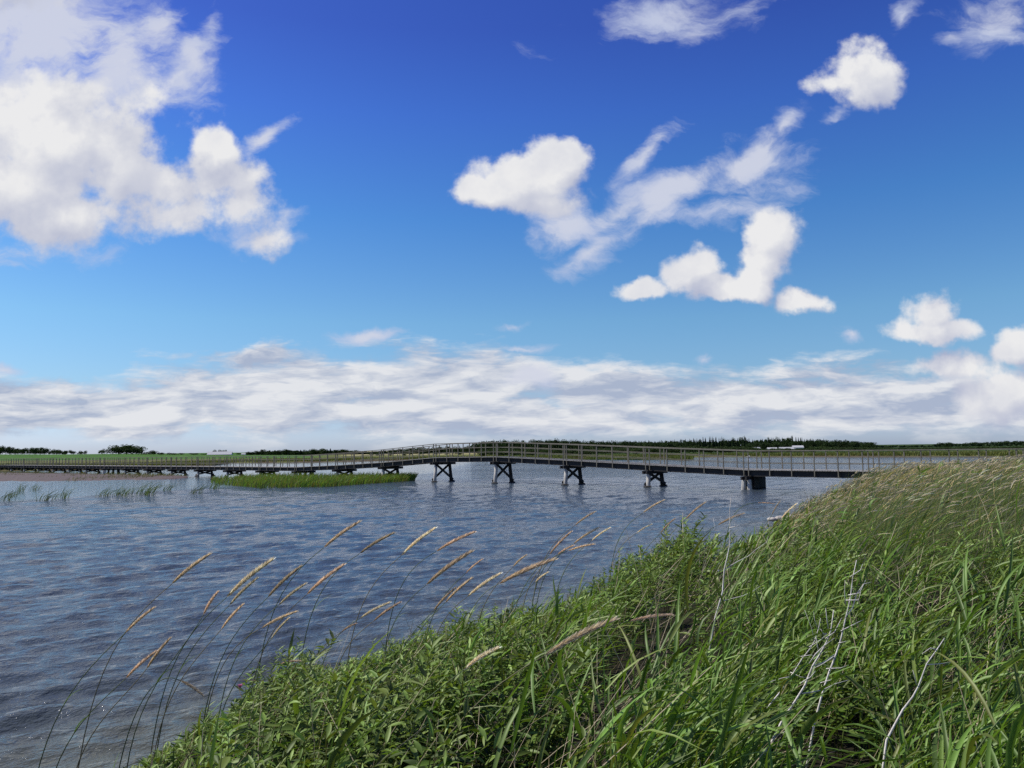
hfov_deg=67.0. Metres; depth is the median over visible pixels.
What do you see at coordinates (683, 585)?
leafy herb
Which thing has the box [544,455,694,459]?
reed spit
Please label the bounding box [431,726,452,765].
leafy herb
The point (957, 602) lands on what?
reed plant
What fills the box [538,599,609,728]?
reed plant
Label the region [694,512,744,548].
grass stalk
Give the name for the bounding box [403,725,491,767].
leafy herb
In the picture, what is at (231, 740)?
leafy herb
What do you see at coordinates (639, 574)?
leafy herb
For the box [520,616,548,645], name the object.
leafy herb
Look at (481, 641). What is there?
leafy herb
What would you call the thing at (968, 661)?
reed plant
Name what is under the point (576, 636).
grass stalk
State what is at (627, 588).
leafy herb
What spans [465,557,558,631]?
grass stalk
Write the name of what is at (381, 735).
leafy herb
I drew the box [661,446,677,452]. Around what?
bush
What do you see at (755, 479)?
footbridge
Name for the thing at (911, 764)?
reed plant
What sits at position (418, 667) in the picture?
leafy herb
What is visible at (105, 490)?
reed tuft
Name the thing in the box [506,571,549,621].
grass stalk
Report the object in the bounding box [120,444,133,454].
leafy tree
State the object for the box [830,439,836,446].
leafy tree
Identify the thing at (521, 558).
grass stalk
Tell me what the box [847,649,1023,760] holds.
reed plant
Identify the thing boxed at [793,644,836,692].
leafy herb
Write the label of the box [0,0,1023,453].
sky
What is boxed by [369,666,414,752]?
leafy herb
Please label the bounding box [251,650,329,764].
leafy herb
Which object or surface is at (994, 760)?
reed plant
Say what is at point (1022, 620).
reed plant
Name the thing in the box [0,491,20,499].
reed tuft
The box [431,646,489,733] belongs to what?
leafy herb
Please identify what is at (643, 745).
reed plant
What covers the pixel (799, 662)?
dead branch
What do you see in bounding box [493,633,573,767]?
reed plant
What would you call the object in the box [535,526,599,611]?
grass stalk
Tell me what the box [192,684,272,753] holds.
leafy herb
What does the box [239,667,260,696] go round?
leafy herb
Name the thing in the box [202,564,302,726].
grass stalk
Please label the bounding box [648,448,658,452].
bush
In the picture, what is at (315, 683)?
leafy herb
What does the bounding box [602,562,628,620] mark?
leafy herb
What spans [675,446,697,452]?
bush
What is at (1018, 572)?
reed plant
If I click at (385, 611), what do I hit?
grass stalk
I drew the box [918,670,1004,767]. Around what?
reed plant
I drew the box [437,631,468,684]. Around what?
leafy herb
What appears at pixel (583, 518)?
grass stalk
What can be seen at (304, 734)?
leafy herb
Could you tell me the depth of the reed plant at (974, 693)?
3.29 m
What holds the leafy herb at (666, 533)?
on the bank
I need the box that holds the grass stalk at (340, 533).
[256,520,360,683]
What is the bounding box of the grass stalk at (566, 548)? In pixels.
[522,545,574,610]
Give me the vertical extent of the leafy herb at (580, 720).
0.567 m
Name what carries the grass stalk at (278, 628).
on the bank
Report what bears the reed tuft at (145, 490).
in the water
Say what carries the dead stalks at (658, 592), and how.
on the bank
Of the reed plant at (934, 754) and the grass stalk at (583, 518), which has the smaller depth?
the reed plant at (934, 754)
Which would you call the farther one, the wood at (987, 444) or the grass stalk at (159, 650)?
the wood at (987, 444)
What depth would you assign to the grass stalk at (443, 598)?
7.25 m
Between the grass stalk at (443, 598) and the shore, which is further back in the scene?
the shore
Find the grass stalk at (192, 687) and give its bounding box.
[119,677,204,767]
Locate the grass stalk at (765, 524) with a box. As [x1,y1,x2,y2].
[743,501,779,555]
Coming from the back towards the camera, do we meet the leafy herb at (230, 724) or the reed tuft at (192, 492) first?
the reed tuft at (192, 492)
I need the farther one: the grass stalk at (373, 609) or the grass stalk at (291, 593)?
the grass stalk at (373, 609)
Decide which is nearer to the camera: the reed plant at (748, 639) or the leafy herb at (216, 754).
the leafy herb at (216, 754)
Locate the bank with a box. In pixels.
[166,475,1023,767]
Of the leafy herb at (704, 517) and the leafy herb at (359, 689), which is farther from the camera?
the leafy herb at (704, 517)
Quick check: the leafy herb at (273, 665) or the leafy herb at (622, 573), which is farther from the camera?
the leafy herb at (622, 573)
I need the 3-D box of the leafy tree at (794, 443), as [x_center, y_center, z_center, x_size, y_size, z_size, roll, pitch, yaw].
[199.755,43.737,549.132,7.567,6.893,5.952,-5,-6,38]
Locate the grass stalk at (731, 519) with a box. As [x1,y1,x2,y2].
[721,502,774,576]
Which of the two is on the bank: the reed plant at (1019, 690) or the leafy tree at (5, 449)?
the reed plant at (1019, 690)
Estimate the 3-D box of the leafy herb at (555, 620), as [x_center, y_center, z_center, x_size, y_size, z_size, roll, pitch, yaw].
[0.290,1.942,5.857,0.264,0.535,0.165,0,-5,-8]
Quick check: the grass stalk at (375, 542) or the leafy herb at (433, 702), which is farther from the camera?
the grass stalk at (375, 542)
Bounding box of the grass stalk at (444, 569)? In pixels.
[384,549,473,655]
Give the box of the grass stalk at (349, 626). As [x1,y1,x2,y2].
[316,623,356,654]
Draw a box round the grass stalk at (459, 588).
[413,576,472,644]
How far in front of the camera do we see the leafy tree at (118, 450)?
633.70 m
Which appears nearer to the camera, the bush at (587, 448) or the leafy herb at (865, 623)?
the leafy herb at (865, 623)
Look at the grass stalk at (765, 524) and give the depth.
10.87 m
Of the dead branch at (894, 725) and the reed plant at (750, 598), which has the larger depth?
the reed plant at (750, 598)
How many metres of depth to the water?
17.05 m
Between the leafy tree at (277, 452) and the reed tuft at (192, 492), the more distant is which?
the leafy tree at (277, 452)
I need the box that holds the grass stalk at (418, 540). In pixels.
[346,525,436,668]
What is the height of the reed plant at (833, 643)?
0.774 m
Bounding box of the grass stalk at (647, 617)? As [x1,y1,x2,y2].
[539,613,672,716]
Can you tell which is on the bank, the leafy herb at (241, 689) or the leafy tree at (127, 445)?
the leafy herb at (241, 689)
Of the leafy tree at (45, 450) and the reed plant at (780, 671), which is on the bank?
the reed plant at (780, 671)
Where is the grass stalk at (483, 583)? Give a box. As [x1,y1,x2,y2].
[437,571,502,633]
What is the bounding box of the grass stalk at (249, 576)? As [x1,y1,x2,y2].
[150,555,275,753]
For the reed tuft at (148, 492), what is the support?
in the water
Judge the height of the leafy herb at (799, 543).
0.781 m
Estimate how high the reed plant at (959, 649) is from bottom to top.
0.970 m
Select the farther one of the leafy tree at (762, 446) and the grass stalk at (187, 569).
the leafy tree at (762, 446)
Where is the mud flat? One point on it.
(44, 477)
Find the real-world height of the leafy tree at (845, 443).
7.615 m
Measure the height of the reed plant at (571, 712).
1.007 m
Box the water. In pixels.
[0,457,1020,767]
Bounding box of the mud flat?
[0,472,187,481]
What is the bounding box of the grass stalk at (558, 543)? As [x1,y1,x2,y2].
[514,530,571,611]
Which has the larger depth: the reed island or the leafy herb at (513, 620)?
the reed island
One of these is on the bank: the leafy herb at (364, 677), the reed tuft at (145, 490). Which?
the leafy herb at (364, 677)
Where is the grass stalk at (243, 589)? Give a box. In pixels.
[157,575,259,747]
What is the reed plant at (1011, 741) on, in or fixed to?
on the bank
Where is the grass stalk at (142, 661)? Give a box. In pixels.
[56,650,157,767]
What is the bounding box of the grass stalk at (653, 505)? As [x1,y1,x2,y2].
[609,499,665,584]
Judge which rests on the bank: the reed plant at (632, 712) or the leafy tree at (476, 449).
the reed plant at (632, 712)
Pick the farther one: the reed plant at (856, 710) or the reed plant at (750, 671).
the reed plant at (856, 710)
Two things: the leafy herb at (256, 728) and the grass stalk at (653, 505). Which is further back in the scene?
the grass stalk at (653, 505)
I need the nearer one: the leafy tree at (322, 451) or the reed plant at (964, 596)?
the reed plant at (964, 596)
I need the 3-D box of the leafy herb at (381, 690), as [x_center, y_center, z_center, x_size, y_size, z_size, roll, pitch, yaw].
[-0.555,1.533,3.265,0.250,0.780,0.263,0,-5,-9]
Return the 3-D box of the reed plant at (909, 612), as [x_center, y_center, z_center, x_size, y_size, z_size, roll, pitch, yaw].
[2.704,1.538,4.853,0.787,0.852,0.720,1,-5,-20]
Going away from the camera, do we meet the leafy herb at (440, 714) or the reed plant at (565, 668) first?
the leafy herb at (440, 714)
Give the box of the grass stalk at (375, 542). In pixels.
[301,531,395,659]
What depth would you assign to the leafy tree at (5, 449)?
748.41 m
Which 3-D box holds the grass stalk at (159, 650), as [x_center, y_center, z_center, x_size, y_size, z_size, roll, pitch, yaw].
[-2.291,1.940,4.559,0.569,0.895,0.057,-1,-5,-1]
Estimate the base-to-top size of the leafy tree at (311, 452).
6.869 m
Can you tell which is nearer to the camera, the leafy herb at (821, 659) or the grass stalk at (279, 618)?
the leafy herb at (821, 659)
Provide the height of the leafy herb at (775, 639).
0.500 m
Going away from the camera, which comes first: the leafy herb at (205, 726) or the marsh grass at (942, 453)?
the leafy herb at (205, 726)
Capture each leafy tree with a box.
[0,446,10,453]
[16,448,27,453]
[38,447,48,453]
[98,446,119,454]
[108,444,124,453]
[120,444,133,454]
[120,445,143,453]
[130,446,147,453]
[268,450,282,454]
[281,449,295,454]
[302,449,315,454]
[319,448,328,453]
[460,445,471,451]
[470,444,480,454]
[510,441,517,449]
[520,440,531,449]
[542,440,548,453]
[550,438,560,448]
[572,441,581,448]
[654,442,664,446]
[738,438,746,445]
[757,443,765,448]
[788,441,798,446]
[802,441,809,447]
[823,441,830,446]
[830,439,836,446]
[840,439,847,447]
[850,441,858,447]
[859,442,873,446]
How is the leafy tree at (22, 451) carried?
on the shore
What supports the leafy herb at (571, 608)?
on the bank
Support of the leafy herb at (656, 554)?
on the bank
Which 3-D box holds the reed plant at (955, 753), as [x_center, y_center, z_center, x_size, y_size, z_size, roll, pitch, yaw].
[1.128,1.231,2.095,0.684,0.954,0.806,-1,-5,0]
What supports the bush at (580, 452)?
on the shore
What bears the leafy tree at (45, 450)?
on the shore
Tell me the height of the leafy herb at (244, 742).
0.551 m
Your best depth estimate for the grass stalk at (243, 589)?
5.38 m
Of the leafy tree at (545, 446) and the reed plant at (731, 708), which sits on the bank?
the reed plant at (731, 708)
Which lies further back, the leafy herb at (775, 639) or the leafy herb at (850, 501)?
the leafy herb at (850, 501)
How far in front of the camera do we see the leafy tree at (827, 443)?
547.69 m
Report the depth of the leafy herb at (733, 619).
5.52 m
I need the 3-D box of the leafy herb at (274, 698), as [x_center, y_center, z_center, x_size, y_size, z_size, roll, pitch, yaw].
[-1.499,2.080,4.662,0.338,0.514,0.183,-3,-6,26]
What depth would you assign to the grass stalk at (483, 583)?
7.56 m
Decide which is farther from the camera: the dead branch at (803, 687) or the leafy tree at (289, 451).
the leafy tree at (289, 451)
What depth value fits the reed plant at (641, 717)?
2.54 m
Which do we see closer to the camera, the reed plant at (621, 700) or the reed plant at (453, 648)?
the reed plant at (621, 700)
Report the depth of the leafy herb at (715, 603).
5.61 m
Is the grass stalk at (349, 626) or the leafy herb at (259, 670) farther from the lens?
the grass stalk at (349, 626)
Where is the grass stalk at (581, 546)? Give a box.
[530,543,594,615]
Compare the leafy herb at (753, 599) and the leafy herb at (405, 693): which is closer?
the leafy herb at (405, 693)
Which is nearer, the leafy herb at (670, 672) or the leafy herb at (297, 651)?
the leafy herb at (670, 672)
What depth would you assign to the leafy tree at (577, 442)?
423.89 m
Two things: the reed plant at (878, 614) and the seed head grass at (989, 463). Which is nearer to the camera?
the reed plant at (878, 614)
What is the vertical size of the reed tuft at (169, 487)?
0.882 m
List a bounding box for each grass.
[0,450,1022,468]
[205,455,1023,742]
[765,454,1023,583]
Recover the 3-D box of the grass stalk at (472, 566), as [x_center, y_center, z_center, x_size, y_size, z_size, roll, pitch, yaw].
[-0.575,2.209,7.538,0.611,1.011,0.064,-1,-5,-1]
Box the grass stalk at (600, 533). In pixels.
[553,527,610,606]
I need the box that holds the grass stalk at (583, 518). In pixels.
[533,511,594,595]
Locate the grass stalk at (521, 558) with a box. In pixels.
[478,554,527,621]
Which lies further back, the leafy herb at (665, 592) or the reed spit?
the reed spit
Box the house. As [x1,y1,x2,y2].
[792,445,803,448]
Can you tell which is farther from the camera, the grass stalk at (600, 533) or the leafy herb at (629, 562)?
the grass stalk at (600, 533)
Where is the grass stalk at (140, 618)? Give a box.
[38,605,156,767]
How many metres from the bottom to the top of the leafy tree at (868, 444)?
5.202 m
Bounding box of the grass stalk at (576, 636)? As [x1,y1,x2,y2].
[430,616,619,764]
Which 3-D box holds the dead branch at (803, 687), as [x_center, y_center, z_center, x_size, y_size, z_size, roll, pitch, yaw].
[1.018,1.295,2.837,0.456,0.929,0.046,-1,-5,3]
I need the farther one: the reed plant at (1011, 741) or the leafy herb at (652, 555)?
the leafy herb at (652, 555)
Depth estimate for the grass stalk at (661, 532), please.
10.85 m
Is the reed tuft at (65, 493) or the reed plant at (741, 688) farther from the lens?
the reed tuft at (65, 493)
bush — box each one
[486,450,500,454]
[574,451,588,454]
[580,443,595,449]
[614,448,623,453]
[632,448,640,453]
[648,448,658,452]
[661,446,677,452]
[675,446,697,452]
[695,446,713,452]
[844,447,861,449]
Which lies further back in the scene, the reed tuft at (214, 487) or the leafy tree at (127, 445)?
the leafy tree at (127, 445)
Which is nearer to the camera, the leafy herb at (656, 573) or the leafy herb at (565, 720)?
the leafy herb at (565, 720)
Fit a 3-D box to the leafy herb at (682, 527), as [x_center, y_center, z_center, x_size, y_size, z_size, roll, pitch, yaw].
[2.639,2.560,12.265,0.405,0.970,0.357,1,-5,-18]
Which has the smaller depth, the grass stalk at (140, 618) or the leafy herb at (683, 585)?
the grass stalk at (140, 618)
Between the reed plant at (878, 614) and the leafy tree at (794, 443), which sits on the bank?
the reed plant at (878, 614)
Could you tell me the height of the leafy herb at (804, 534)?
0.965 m
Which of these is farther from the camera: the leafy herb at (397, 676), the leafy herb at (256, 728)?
the leafy herb at (397, 676)
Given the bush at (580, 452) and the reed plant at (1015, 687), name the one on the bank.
the reed plant at (1015, 687)
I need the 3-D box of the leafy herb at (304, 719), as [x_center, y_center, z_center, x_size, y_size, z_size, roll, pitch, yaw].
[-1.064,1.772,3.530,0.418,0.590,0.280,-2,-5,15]
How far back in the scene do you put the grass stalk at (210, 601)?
5.12 m
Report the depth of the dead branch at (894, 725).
2.52 m
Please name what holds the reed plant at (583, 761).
on the bank
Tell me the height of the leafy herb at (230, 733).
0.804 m
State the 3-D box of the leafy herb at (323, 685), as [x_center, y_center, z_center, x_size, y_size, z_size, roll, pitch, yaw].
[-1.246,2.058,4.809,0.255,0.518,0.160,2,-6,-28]
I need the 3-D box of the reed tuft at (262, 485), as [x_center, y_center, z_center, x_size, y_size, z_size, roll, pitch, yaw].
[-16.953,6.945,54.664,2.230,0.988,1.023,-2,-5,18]
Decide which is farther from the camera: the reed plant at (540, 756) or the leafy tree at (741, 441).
the leafy tree at (741, 441)
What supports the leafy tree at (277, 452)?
on the shore
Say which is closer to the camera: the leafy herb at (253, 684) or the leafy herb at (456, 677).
the leafy herb at (456, 677)
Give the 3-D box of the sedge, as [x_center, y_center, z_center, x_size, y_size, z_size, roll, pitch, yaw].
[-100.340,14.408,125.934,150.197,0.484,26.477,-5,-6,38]
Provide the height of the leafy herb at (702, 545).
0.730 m
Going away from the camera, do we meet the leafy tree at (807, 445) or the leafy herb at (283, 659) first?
the leafy herb at (283, 659)
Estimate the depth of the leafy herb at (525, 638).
5.11 m
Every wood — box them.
[251,447,471,454]
[663,439,1023,448]
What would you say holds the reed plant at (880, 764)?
on the bank
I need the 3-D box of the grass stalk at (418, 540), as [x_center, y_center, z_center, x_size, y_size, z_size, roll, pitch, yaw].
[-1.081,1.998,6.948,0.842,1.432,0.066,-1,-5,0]
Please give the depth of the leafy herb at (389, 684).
3.29 m
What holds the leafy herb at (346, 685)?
on the bank
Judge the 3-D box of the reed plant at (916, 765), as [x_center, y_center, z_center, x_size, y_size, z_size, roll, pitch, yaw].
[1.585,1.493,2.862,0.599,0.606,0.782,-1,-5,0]
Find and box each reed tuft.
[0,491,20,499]
[15,482,28,491]
[35,490,61,500]
[55,485,75,498]
[96,488,119,496]
[112,487,132,495]
[117,486,140,496]
[136,480,161,494]
[145,482,162,495]
[163,479,176,490]
[191,484,211,493]
[209,480,225,488]
[257,476,271,488]
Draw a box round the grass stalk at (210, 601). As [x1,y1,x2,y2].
[126,590,219,767]
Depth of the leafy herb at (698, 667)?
3.58 m
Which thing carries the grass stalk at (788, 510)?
on the bank
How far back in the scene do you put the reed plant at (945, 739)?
2.28 m
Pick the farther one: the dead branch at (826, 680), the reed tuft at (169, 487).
the reed tuft at (169, 487)
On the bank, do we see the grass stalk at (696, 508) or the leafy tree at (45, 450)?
the grass stalk at (696, 508)
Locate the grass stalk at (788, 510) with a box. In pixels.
[752,503,796,556]
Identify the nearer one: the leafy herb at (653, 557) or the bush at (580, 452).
the leafy herb at (653, 557)
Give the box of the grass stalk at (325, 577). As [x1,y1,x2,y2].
[250,563,344,698]
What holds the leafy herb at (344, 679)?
on the bank
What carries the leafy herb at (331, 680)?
on the bank
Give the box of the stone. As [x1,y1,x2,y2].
[767,517,776,521]
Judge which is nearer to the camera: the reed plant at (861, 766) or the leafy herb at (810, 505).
the reed plant at (861, 766)
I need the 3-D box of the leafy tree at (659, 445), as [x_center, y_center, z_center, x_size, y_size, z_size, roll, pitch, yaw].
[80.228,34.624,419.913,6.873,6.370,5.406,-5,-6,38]
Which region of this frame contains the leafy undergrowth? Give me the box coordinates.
[123,459,1023,767]
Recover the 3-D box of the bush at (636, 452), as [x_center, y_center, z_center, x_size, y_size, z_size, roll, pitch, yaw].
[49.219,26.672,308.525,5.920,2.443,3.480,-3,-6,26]
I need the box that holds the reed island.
[211,471,418,487]
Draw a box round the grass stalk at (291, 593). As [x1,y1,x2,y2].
[219,582,306,714]
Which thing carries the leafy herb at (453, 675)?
on the bank
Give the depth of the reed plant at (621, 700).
2.87 m
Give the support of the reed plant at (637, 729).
on the bank
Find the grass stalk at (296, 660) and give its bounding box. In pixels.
[247,659,301,692]
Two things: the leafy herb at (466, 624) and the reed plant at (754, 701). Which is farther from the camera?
the leafy herb at (466, 624)
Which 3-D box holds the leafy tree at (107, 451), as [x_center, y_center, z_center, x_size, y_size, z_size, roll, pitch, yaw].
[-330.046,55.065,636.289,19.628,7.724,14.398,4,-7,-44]
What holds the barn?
on the shore
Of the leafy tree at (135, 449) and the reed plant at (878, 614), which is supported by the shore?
the leafy tree at (135, 449)
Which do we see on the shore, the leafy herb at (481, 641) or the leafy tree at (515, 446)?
the leafy tree at (515, 446)
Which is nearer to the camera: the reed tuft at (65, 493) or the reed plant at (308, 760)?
the reed plant at (308, 760)
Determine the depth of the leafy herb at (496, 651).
4.69 m
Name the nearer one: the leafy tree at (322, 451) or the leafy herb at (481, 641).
the leafy herb at (481, 641)
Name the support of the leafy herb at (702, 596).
on the bank
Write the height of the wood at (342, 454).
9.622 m
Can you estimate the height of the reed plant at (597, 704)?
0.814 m
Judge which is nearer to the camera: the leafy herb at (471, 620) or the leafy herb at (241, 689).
the leafy herb at (241, 689)
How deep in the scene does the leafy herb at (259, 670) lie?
5.59 m
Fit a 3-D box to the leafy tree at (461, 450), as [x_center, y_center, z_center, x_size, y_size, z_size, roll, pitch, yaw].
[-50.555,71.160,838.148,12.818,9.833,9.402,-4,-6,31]
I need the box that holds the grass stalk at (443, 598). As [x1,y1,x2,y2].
[407,587,456,641]
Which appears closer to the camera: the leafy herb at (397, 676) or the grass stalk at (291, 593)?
the leafy herb at (397, 676)
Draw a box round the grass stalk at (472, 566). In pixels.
[423,558,483,651]
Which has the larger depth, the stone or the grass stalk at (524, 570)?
the stone
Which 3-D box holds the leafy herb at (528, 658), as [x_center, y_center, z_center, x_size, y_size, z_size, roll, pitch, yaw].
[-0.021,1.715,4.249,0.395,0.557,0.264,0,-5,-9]
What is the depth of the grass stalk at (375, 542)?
6.61 m
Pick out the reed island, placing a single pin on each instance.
(288, 480)
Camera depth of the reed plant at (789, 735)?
2.21 m
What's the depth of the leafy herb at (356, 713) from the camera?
2.93 m
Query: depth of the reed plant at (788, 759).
1.98 m
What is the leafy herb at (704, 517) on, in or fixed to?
on the bank
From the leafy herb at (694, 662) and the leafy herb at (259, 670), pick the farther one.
the leafy herb at (259, 670)
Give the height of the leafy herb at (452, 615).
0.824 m
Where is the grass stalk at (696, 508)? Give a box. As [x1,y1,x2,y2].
[657,501,705,560]
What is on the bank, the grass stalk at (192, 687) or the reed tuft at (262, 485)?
the grass stalk at (192, 687)
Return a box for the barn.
[207,451,232,454]
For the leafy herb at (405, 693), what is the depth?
3.19 m
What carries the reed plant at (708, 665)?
on the bank
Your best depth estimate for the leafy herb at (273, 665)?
6.35 m
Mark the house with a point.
(798, 446)
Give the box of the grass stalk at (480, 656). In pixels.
[366,645,501,767]
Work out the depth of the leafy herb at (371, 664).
5.73 m
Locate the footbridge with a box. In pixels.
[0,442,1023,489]
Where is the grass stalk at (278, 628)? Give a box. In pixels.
[221,616,289,714]
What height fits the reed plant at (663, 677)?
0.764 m
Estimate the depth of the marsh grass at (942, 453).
207.83 m
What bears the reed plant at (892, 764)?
on the bank
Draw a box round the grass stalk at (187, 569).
[78,552,212,767]
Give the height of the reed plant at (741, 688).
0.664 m
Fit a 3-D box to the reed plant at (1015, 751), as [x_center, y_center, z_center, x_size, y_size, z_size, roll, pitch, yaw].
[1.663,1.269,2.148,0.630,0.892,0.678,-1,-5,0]
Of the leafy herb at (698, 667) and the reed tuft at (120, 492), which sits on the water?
the reed tuft at (120, 492)
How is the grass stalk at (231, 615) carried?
on the bank
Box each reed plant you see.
[304,673,426,767]
[429,625,467,668]
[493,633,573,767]
[527,588,640,755]
[535,721,622,767]
[537,710,648,767]
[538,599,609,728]
[551,584,752,762]
[554,658,632,767]
[558,728,747,767]
[576,608,695,761]
[584,624,712,767]
[598,682,727,767]
[611,642,700,765]
[616,610,698,756]
[617,530,710,767]
[617,640,889,767]
[622,666,776,767]
[647,635,760,712]
[666,644,795,765]
[673,649,730,750]
[700,602,791,739]
[705,647,781,737]
[706,570,768,682]
[706,673,820,747]
[730,625,856,764]
[748,604,822,767]
[752,660,867,763]
[753,745,884,767]
[756,699,831,767]
[762,711,955,767]
[768,696,909,767]
[780,606,853,740]
[786,737,790,767]
[795,562,1023,761]
[834,700,1021,767]
[842,585,961,757]
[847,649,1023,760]
[851,686,1023,767]
[854,656,1019,767]
[858,564,964,749]
[886,746,940,767]
[890,547,1023,729]
[891,596,997,765]
[900,552,1023,699]
[901,561,1015,665]
[901,591,1023,767]
[905,749,938,767]
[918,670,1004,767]
[929,559,1023,715]
[932,713,1000,767]
[932,727,1001,767]
[933,651,1023,767]
[938,693,948,767]
[944,584,1023,760]
[947,532,1023,740]
[952,627,1023,752]
[953,555,1023,717]
[964,604,1023,688]
[966,473,1023,708]
[970,652,1018,721]
[976,707,1023,767]
[978,636,1023,767]
[996,725,1022,767]
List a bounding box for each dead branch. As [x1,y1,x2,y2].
[705,500,767,674]
[749,612,822,737]
[756,608,847,763]
[805,560,869,767]
[882,638,949,767]
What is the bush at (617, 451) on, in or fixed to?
on the shore
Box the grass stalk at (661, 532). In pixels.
[639,518,675,559]
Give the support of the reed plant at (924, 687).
on the bank
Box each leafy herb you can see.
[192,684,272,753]
[196,713,212,741]
[204,709,256,767]
[206,722,236,765]
[218,704,240,758]
[222,738,239,766]
[225,715,261,767]
[235,676,252,698]
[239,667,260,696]
[240,714,272,758]
[243,667,263,697]
[248,662,270,706]
[249,690,284,733]
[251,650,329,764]
[252,673,309,764]
[255,684,320,767]
[257,629,340,712]
[259,689,304,767]
[265,645,284,693]
[266,712,318,759]
[272,717,328,752]
[273,647,289,693]
[273,665,333,767]
[276,637,303,680]
[286,682,371,765]
[289,667,345,762]
[291,696,359,767]
[297,675,401,764]
[299,661,323,713]
[303,670,329,739]
[315,670,342,724]
[323,671,391,767]
[323,690,412,766]
[325,667,365,745]
[327,662,362,730]
[327,663,372,735]
[334,663,437,765]
[336,691,386,767]
[355,656,400,765]
[356,693,404,767]
[359,672,381,745]
[364,651,377,692]
[364,711,401,767]
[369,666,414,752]
[372,678,470,760]
[382,662,410,720]
[387,636,446,707]
[394,673,469,738]
[399,634,446,754]
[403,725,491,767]
[413,621,426,650]
[416,631,454,745]
[428,672,459,765]
[429,645,496,705]
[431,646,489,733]
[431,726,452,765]
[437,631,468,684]
[446,603,462,638]
[448,640,502,767]
[454,612,471,645]
[459,635,498,719]
[461,607,477,636]
[468,632,511,700]
[469,622,498,725]
[472,614,519,714]
[475,626,489,674]
[475,642,538,740]
[485,620,546,690]
[490,606,499,635]
[493,609,525,687]
[505,608,536,695]
[507,674,614,767]
[514,635,606,767]
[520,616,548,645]
[527,681,616,762]
[545,604,562,656]
[557,595,588,652]
[561,594,594,659]
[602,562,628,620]
[611,553,635,604]
[612,561,626,594]
[620,569,636,617]
[621,558,653,613]
[623,554,658,634]
[624,580,674,646]
[638,541,661,586]
[639,541,665,587]
[639,558,662,620]
[645,648,685,739]
[659,522,670,558]
[662,520,670,546]
[670,559,693,611]
[673,539,709,592]
[674,515,687,550]
[679,511,707,555]
[683,647,697,682]
[685,642,716,740]
[692,572,717,650]
[695,552,718,573]
[696,592,723,645]
[724,598,738,650]
[727,580,763,654]
[764,530,809,599]
[770,624,783,672]
[776,511,817,597]
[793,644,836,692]
[796,495,816,524]
[826,492,859,546]
[834,603,874,678]
[844,661,892,767]
[863,531,888,598]
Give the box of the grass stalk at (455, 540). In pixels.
[385,530,476,646]
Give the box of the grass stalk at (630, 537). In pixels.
[609,523,652,577]
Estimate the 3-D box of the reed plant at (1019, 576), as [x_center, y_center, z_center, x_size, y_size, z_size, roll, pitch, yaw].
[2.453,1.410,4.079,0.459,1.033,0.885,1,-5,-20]
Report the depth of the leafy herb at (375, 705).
2.82 m
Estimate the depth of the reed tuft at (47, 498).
42.79 m
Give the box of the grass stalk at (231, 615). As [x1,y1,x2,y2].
[154,603,244,756]
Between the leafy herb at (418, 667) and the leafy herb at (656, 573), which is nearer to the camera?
the leafy herb at (418, 667)
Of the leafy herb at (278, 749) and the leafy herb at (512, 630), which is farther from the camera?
the leafy herb at (512, 630)
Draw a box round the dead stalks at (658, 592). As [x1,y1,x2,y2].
[124,478,1023,767]
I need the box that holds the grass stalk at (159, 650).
[76,636,171,767]
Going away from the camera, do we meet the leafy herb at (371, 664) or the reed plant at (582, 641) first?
the reed plant at (582, 641)
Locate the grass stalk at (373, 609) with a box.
[321,601,390,666]
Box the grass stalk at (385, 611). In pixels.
[337,601,400,666]
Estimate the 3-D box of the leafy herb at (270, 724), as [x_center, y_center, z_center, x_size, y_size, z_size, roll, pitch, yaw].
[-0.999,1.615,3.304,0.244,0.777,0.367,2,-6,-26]
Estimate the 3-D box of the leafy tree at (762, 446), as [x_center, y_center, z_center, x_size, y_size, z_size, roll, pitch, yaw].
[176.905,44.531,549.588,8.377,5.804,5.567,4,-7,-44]
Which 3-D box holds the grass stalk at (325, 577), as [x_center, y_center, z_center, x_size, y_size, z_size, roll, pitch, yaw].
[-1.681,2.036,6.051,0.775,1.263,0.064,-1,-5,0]
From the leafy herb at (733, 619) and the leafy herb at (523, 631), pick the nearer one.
the leafy herb at (523, 631)
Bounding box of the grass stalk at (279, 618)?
[204,610,297,728]
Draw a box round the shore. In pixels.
[0,444,1021,470]
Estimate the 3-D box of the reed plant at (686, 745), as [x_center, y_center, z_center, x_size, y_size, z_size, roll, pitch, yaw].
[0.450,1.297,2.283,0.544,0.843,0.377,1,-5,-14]
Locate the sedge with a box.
[0,470,188,480]
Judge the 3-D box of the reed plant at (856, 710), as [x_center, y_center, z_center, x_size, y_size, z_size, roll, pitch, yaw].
[1.857,1.447,3.848,0.535,0.916,0.638,1,-5,-20]
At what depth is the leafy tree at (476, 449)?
425.82 m
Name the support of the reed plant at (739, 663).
on the bank
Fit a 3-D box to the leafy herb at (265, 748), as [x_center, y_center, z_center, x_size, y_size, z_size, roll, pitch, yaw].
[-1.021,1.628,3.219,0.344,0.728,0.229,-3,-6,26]
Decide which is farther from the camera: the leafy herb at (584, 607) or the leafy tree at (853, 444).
the leafy tree at (853, 444)
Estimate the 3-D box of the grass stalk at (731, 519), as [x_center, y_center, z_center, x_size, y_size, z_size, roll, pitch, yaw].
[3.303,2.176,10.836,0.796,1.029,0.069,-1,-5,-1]
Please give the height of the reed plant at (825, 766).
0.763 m
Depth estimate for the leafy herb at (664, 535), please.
13.39 m
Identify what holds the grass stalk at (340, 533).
on the bank
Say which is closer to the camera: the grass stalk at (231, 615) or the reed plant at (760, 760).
the reed plant at (760, 760)

